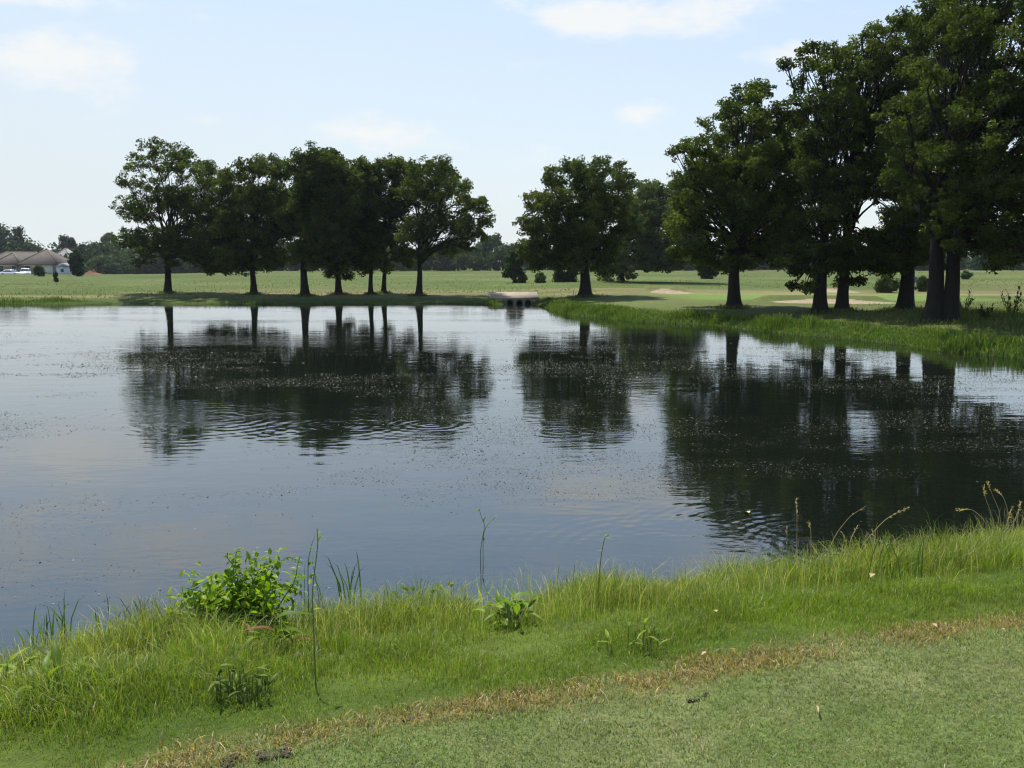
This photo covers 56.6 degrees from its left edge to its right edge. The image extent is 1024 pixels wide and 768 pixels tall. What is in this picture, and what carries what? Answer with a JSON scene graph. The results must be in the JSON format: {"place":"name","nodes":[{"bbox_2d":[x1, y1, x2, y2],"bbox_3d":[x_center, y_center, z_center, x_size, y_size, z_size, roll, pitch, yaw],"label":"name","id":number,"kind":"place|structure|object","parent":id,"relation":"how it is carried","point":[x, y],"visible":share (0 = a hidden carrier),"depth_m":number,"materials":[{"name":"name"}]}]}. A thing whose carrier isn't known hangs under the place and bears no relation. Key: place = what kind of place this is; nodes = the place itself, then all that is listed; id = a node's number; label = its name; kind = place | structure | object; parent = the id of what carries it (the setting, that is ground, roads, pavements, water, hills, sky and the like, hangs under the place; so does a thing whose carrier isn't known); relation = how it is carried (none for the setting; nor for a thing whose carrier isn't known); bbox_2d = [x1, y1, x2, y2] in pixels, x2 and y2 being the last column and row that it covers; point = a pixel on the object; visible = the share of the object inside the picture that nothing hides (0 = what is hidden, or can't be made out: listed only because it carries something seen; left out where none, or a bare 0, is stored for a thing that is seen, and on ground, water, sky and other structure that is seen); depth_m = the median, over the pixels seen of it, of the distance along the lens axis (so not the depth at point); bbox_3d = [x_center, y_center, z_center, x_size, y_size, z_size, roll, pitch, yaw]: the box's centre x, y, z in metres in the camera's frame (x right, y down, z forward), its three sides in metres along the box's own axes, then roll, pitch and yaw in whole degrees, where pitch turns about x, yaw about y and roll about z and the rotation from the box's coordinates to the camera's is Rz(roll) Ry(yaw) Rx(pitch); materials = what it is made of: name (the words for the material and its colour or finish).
{"place":"outdoors","nodes":[
{"label":"outdoors","id":0,"kind":"place"},
{"bbox_2d":[0,303,1023,662],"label":"pond water","id":1,"kind":"structure","parent":0,"point":[226,431],"depth_m":13.37,"materials":[{"name":"blue liquid"}]},
{"bbox_2d":[14,608,55,650],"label":"rush clump","id":2,"kind":"object","parent":1,"relation":"on","point":[40,631],"visible":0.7,"depth_m":6.41,"materials":[{"name":"green plant"}]},
{"bbox_2d":[43,591,78,648],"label":"rush clump","id":3,"kind":"object","parent":1,"relation":"on","point":[63,625],"visible":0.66,"depth_m":6.41,"materials":[{"name":"green plant"}]},
{"bbox_2d":[92,594,133,635],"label":"rush clump","id":4,"kind":"object","parent":1,"relation":"on","point":[95,617],"visible":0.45,"depth_m":6.57,"materials":[{"name":"green plant"}]},
{"bbox_2d":[116,596,161,624],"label":"rush clump","id":5,"kind":"object","parent":1,"relation":"on","point":[137,607],"visible":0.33,"depth_m":6.65,"materials":[{"name":"green plant"}]},
{"bbox_2d":[311,552,361,608],"bbox_3d":[-1.359,1.511,7.145,0.459,0.487,0.223,1,7,8],"label":"rush clump","id":6,"kind":"object","parent":1,"relation":"on","point":[350,585],"visible":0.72,"depth_m":7.16,"materials":[{"name":"green plant"}]},
{"bbox_2d":[382,586,414,605],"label":"broadleaf weed","id":7,"kind":"object","parent":1,"relation":"in","point":[402,587],"visible":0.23,"depth_m":7.33,"materials":[{"name":"green plant"}]},
{"bbox_2d":[428,581,454,598],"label":"broadleaf weed","id":8,"kind":"object","parent":1,"relation":"in","point":[452,584],"visible":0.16,"depth_m":7.43,"materials":[{"name":"green plant"}]},
{"bbox_2d":[0,329,1023,603],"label":"floating weed","id":9,"kind":"object","parent":1,"relation":"on","point":[554,415],"visible":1,"depth_m":17.47,"materials":[{"name":"green plant"}]},
{"bbox_2d":[0,268,1023,767],"bbox_3d":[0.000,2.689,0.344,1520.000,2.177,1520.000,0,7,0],"label":"ground","id":10,"kind":"structure","parent":0,"point":[644,290],"depth_m":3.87,"materials":[{"name":"green plant"}]},
{"bbox_2d":[0,270,23,273],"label":"parked car","id":11,"kind":"object","parent":10,"relation":"on","point":[9,272],"visible":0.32,"depth_m":198.88,"materials":[{"name":"white paint"}]},
{"bbox_2d":[0,222,45,253],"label":"tree","id":12,"kind":"object","parent":10,"relation":"on","point":[16,240],"visible":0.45,"depth_m":295.11,"materials":[{"name":"green plant"}]},
{"bbox_2d":[0,647,49,686],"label":"broadleaf weed","id":13,"kind":"object","parent":10,"relation":"on","point":[13,656],"visible":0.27,"depth_m":4.81,"materials":[{"name":"green plant"}]},
{"bbox_2d":[20,268,30,273],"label":"parked car","id":14,"kind":"object","parent":10,"relation":"on","point":[25,270],"visible":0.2,"depth_m":204.89,"materials":[{"name":"white paint"}]},
{"bbox_2d":[0,248,68,273],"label":"brown roof house","id":15,"kind":"structure","parent":10,"relation":"on","point":[48,260],"depth_m":224.82,"materials":[{"name":"beige brick"}]},
{"bbox_2d":[43,266,52,273],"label":"door","id":16,"kind":"structure","parent":15,"relation":"in","point":[49,269],"depth_m":223.33,"materials":[{"name":"white"}]},
{"bbox_2d":[32,265,46,275],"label":"shrub","id":17,"kind":"object","parent":10,"relation":"on","point":[38,270],"visible":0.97,"depth_m":148.48,"materials":[{"name":"green plant"}]},
{"bbox_2d":[53,271,58,281],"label":"shrub","id":18,"kind":"object","parent":10,"relation":"on","point":[55,275],"visible":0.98,"depth_m":107.21,"materials":[{"name":"green plant"}]},
{"bbox_2d":[55,263,71,273],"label":"garden shed","id":19,"kind":"structure","parent":10,"relation":"on","point":[62,268],"depth_m":212.47,"materials":[{"name":"white"}]},
{"bbox_2d":[56,234,77,252],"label":"tree","id":20,"kind":"object","parent":10,"relation":"on","point":[64,241],"visible":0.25,"depth_m":304.89,"materials":[{"name":"green plant"}]},
{"bbox_2d":[15,639,127,712],"bbox_3d":[-1.871,1.239,4.037,0.499,0.253,0.581,0,7,0],"label":"broadleaf weed","id":21,"kind":"object","parent":10,"relation":"on","point":[55,651],"visible":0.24,"depth_m":4.03,"materials":[{"name":"green plant"}]},
{"bbox_2d":[57,248,87,272],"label":"grey roof house","id":22,"kind":"structure","parent":10,"relation":"on","point":[62,252],"depth_m":262.62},
{"bbox_2d":[67,250,85,275],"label":"cedar bush","id":23,"kind":"object","parent":10,"relation":"on","point":[76,260],"visible":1,"depth_m":148.34,"materials":[{"name":"green plant"}]},
{"bbox_2d":[70,632,107,654],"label":"broadleaf weed","id":24,"kind":"object","parent":10,"relation":"on","point":[80,639],"visible":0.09,"depth_m":5.33,"materials":[{"name":"green plant"}]},
{"bbox_2d":[84,270,100,274],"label":"earth heap","id":25,"kind":"object","parent":10,"relation":"on","point":[92,272],"visible":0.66,"depth_m":188.20,"materials":[{"name":"brown soil"}]},
{"bbox_2d":[100,232,120,250],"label":"tree","id":26,"kind":"object","parent":10,"relation":"on","point":[105,237],"visible":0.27,"depth_m":324.81,"materials":[{"name":"green plant"}]},
{"bbox_2d":[108,136,235,293],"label":"oak tree","id":27,"kind":"object","parent":10,"relation":"on","point":[194,242],"visible":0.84,"depth_m":65.29,"materials":[{"name":"green plant"}]},
{"bbox_2d":[161,547,313,641],"bbox_3d":[-1.560,1.268,5.432,0.830,0.678,0.643,0,7,0],"label":"leafy sapling","id":28,"kind":"object","parent":10,"relation":"on","point":[246,596],"visible":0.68,"depth_m":5.34,"materials":[{"name":"green plant"}]},
{"bbox_2d":[206,655,278,704],"bbox_3d":[-1.101,1.189,3.854,0.306,0.211,0.364,0,7,0],"label":"broadleaf weed","id":29,"kind":"object","parent":10,"relation":"on","point":[245,685],"visible":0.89,"depth_m":3.82,"materials":[{"name":"green plant"}]},
{"bbox_2d":[204,152,300,293],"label":"oak tree","id":30,"kind":"object","parent":10,"relation":"on","point":[260,201],"visible":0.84,"depth_m":63.40,"materials":[{"name":"green plant"}]},
{"bbox_2d":[260,753,269,760],"bbox_3d":[-0.833,1.260,3.205,0.026,0.022,0.038,7,10,42],"label":"soil clod","id":31,"kind":"object","parent":10,"relation":"on","point":[264,756],"visible":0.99,"depth_m":3.20,"materials":[{"name":"brown soil"}]},
{"bbox_2d":[241,611,319,658],"bbox_3d":[-1.167,1.289,4.821,0.395,0.223,0.412,-1,7,-10],"label":"broadleaf weed","id":32,"kind":"object","parent":10,"relation":"on","point":[287,634],"visible":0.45,"depth_m":4.73,"materials":[{"name":"green plant"}]},
{"bbox_2d":[0,296,567,311],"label":"shore grass","id":33,"kind":"structure","parent":10,"relation":"on","point":[61,299],"depth_m":59.37,"materials":[{"name":"green plant"}]},
{"bbox_2d":[280,750,290,757],"bbox_3d":[-0.768,1.257,3.226,0.026,0.022,0.039,5,9,36],"label":"soil clod","id":34,"kind":"object","parent":10,"relation":"on","point":[287,752],"visible":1,"depth_m":3.22,"materials":[{"name":"brown soil"}]},
{"bbox_2d":[298,530,325,688],"bbox_3d":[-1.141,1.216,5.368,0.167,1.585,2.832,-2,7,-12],"label":"tall weed","id":35,"kind":"object","parent":10,"relation":"on","point":[308,561],"visible":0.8,"depth_m":3.99,"materials":[{"name":"green plant"}]},
{"bbox_2d":[270,140,368,295],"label":"oak tree","id":36,"kind":"object","parent":10,"relation":"on","point":[321,189],"visible":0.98,"depth_m":61.75,"materials":[{"name":"green plant"}]},
{"bbox_2d":[322,169,391,294],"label":"oak tree","id":37,"kind":"object","parent":10,"relation":"on","point":[337,270],"visible":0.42,"depth_m":64.31,"materials":[{"name":"green plant"}]},
{"bbox_2d":[349,155,398,294],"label":"oak tree","id":38,"kind":"object","parent":10,"relation":"on","point":[377,180],"visible":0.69,"depth_m":64.24,"materials":[{"name":"green plant"}]},
{"bbox_2d":[378,152,421,291],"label":"oak tree","id":39,"kind":"object","parent":10,"relation":"on","point":[395,211],"visible":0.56,"depth_m":66.14,"materials":[{"name":"green plant"}]},
{"bbox_2d":[391,153,496,295],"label":"oak tree","id":40,"kind":"object","parent":10,"relation":"on","point":[432,193],"visible":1,"depth_m":61.99,"materials":[{"name":"green plant"}]},
{"bbox_2d":[450,582,495,609],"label":"broadleaf weed","id":41,"kind":"object","parent":10,"relation":"on","point":[472,600],"visible":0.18,"depth_m":6.46,"materials":[{"name":"green plant"}]},
{"bbox_2d":[475,507,495,575],"bbox_3d":[-0.209,1.265,7.700,0.124,0.894,1.306,0,7,1],"label":"vine sprout","id":42,"kind":"object","parent":10,"relation":"on","point":[483,538],"visible":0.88,"depth_m":7.08,"materials":[{"name":"green plant"}]},
{"bbox_2d":[473,589,548,630],"bbox_3d":[0.027,1.218,5.088,0.414,0.275,0.502,-2,8,-17],"label":"broadleaf weed","id":43,"kind":"object","parent":10,"relation":"on","point":[503,606],"visible":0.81,"depth_m":5.09,"materials":[{"name":"green plant"}]},
{"bbox_2d":[0,507,1023,767],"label":"bank grass","id":44,"kind":"structure","parent":10,"relation":"on","point":[188,659],"depth_m":4.82,"materials":[{"name":"green plant"}]},
{"bbox_2d":[0,271,1023,299],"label":"meadow grass","id":45,"kind":"structure","parent":10,"relation":"on","point":[374,284],"depth_m":85.18,"materials":[{"name":"green plant"}]},
{"bbox_2d":[488,292,539,303],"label":"culvert","id":46,"kind":"object","parent":10,"relation":"on","point":[515,297],"visible":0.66,"depth_m":61.07,"materials":[{"name":"concrete"}]},
{"bbox_2d":[501,250,527,282],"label":"shrub","id":47,"kind":"object","parent":10,"relation":"on","point":[512,271],"visible":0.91,"depth_m":96.73,"materials":[{"name":"green plant"}]},
{"bbox_2d":[30,232,1023,273],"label":"woods","id":48,"kind":"object","parent":10,"relation":"on","point":[105,257],"visible":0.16,"depth_m":248.84,"materials":[{"name":"green plant"}]},
{"bbox_2d":[534,271,546,282],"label":"shrub","id":49,"kind":"object","parent":10,"relation":"on","point":[540,277],"visible":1,"depth_m":95.26,"materials":[{"name":"green plant"}]},
{"bbox_2d":[71,608,1023,767],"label":"dry grass strip","id":50,"kind":"object","parent":10,"relation":"on","point":[687,669],"visible":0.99,"depth_m":3.75,"materials":[{"name":"brown plant"}]},
{"bbox_2d":[402,717,422,721],"bbox_3d":[-0.370,1.244,3.522,0.083,0.020,0.025,-1,7,-11],"label":"bark scrap","id":51,"kind":"object","parent":50,"relation":"on","point":[409,718],"visible":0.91,"depth_m":3.52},
{"bbox_2d":[548,565,565,592],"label":"rush clump","id":52,"kind":"object","parent":10,"relation":"on","point":[557,580],"visible":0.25,"depth_m":6.81,"materials":[{"name":"green plant"}]},
{"bbox_2d":[551,259,578,281],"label":"shrub","id":53,"kind":"object","parent":10,"relation":"on","point":[559,275],"visible":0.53,"depth_m":97.67,"materials":[{"name":"green plant"}]},
{"bbox_2d":[511,155,643,297],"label":"oak tree","id":54,"kind":"object","parent":10,"relation":"on","point":[580,235],"visible":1,"depth_m":57.09,"materials":[{"name":"green plant"}]},
{"bbox_2d":[597,534,610,605],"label":"bent stem","id":55,"kind":"object","parent":10,"relation":"on","point":[600,565],"visible":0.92,"depth_m":5.64,"materials":[{"name":"green plant"}]},
{"bbox_2d":[598,618,668,654],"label":"broadleaf weed","id":56,"kind":"object","parent":10,"relation":"on","point":[628,643],"visible":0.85,"depth_m":4.29,"materials":[{"name":"green plant"}]},
{"bbox_2d":[596,178,712,281],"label":"bushy tree","id":57,"kind":"object","parent":10,"relation":"on","point":[645,249],"visible":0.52,"depth_m":91.74,"materials":[{"name":"green plant"}]},
{"bbox_2d":[687,698,699,702],"bbox_3d":[0.691,1.211,3.640,0.060,0.018,0.025,-3,8,-19],"label":"bark scrap","id":58,"kind":"object","parent":10,"relation":"on","point":[690,700],"visible":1,"depth_m":3.63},
{"bbox_2d":[697,255,719,278],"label":"shrub","id":59,"kind":"object","parent":10,"relation":"on","point":[707,273],"visible":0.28,"depth_m":116.62,"materials":[{"name":"green plant"}]},
{"bbox_2d":[658,77,816,308],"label":"oak tree","id":60,"kind":"object","parent":10,"relation":"on","point":[746,200],"visible":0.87,"depth_m":41.73,"materials":[{"name":"green plant"}]},
{"bbox_2d":[539,298,1023,358],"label":"reed grass","id":61,"kind":"structure","parent":10,"relation":"on","point":[764,322],"depth_m":34.30,"materials":[{"name":"green plant"}]},
{"bbox_2d":[795,498,797,562],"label":"dry stalk","id":62,"kind":"object","parent":10,"relation":"on","point":[796,511],"visible":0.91,"depth_m":7.27,"materials":[{"name":"green plant"}]},
{"bbox_2d":[764,38,878,312],"bbox_3d":[12.689,-8.396,39.249,4.221,11.422,5.058,0,7,0],"label":"oak tree","id":63,"kind":"object","parent":10,"relation":"on","point":[823,141],"visible":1,"depth_m":38.44,"materials":[{"name":"green plant"}]},
{"bbox_2d":[825,506,865,557],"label":"dry stalk","id":64,"kind":"object","parent":10,"relation":"on","point":[841,526],"visible":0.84,"depth_m":7.68,"materials":[{"name":"beige plant"}]},
{"bbox_2d":[829,12,924,309],"bbox_3d":[15.340,-9.143,40.296,3.831,12.585,4.929,0,7,0],"label":"oak tree","id":65,"kind":"object","parent":10,"relation":"on","point":[879,61],"visible":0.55,"depth_m":39.36,"materials":[{"name":"green plant"}]},
{"bbox_2d":[832,533,924,586],"bbox_3d":[2.240,1.076,5.840,0.523,0.369,0.474,5,9,33],"label":"rush clump","id":66,"kind":"object","parent":10,"relation":"on","point":[889,559],"visible":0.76,"depth_m":5.78,"materials":[{"name":"green plant"}]},
{"bbox_2d":[862,506,909,546],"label":"dry stalk","id":67,"kind":"object","parent":10,"relation":"on","point":[890,517],"visible":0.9,"depth_m":7.65,"materials":[{"name":"beige plant"}]},
{"bbox_2d":[873,274,899,292],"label":"shrub","id":68,"kind":"object","parent":10,"relation":"on","point":[886,284],"visible":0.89,"depth_m":67.29,"materials":[{"name":"green plant"}]},
{"bbox_2d":[856,24,963,310],"bbox_3d":[16.900,-8.952,40.347,4.405,12.167,5.788,0,7,0],"label":"oak tree","id":69,"kind":"object","parent":10,"relation":"on","point":[901,257],"visible":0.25,"depth_m":39.64,"materials":[{"name":"green plant"}]},
{"bbox_2d":[914,275,927,291],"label":"shrub","id":70,"kind":"object","parent":10,"relation":"on","point":[921,284],"visible":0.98,"depth_m":69.41,"materials":[{"name":"green plant"}]},
{"bbox_2d":[910,511,982,556],"bbox_3d":[3.050,1.131,6.843,0.533,0.414,0.393,-3,8,-20],"label":"rush clump","id":71,"kind":"object","parent":10,"relation":"on","point":[932,535],"visible":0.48,"depth_m":6.81,"materials":[{"name":"green plant"}]},
{"bbox_2d":[870,0,1023,322],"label":"oak tree","id":72,"kind":"object","parent":10,"relation":"on","point":[964,148],"visible":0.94,"depth_m":31.82,"materials":[{"name":"green plant"}]},
{"bbox_2d":[960,270,973,278],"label":"shrub","id":73,"kind":"object","parent":10,"relation":"on","point":[966,274],"visible":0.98,"depth_m":114.03,"materials":[{"name":"green plant"}]},
{"bbox_2d":[960,290,974,311],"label":"shade weed","id":74,"kind":"object","parent":10,"relation":"on","point":[968,303],"visible":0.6,"depth_m":38.41,"materials":[{"name":"green plant"}]},
{"bbox_2d":[976,303,996,320],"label":"shade weed","id":75,"kind":"object","parent":10,"relation":"on","point":[986,313],"visible":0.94,"depth_m":33.62,"materials":[{"name":"green plant"}]},
{"bbox_2d":[956,481,1021,542],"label":"seed grass","id":76,"kind":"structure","parent":10,"relation":"on","point":[984,491],"depth_m":7.47,"materials":[{"name":"beige plant"}]},
{"bbox_2d":[977,38,1023,274],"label":"oak tree","id":77,"kind":"object","parent":10,"relation":"on","point":[1007,192],"visible":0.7,"depth_m":30.72,"materials":[{"name":"green plant"}]},
{"bbox_2d":[1000,286,1023,315],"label":"shade weed","id":78,"kind":"object","parent":10,"relation":"on","point":[1010,304],"visible":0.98,"depth_m":35.62,"materials":[{"name":"green plant"}]},
{"bbox_2d":[0,0,1023,257],"label":"sky","id":79,"kind":"structure","parent":0,"point":[506,89],"materials":[{"name":"blue"}]},
{"bbox_2d":[151,280,995,326],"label":"rough grass","id":80,"kind":"structure","parent":0,"point":[832,309],"depth_m":41.54,"materials":[{"name":"green plant"}]},
{"bbox_2d":[658,300,1023,339],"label":"grove grass","id":81,"kind":"structure","parent":0,"point":[1006,318],"depth_m":35.84,"materials":[{"name":"green plant"}]}
]}

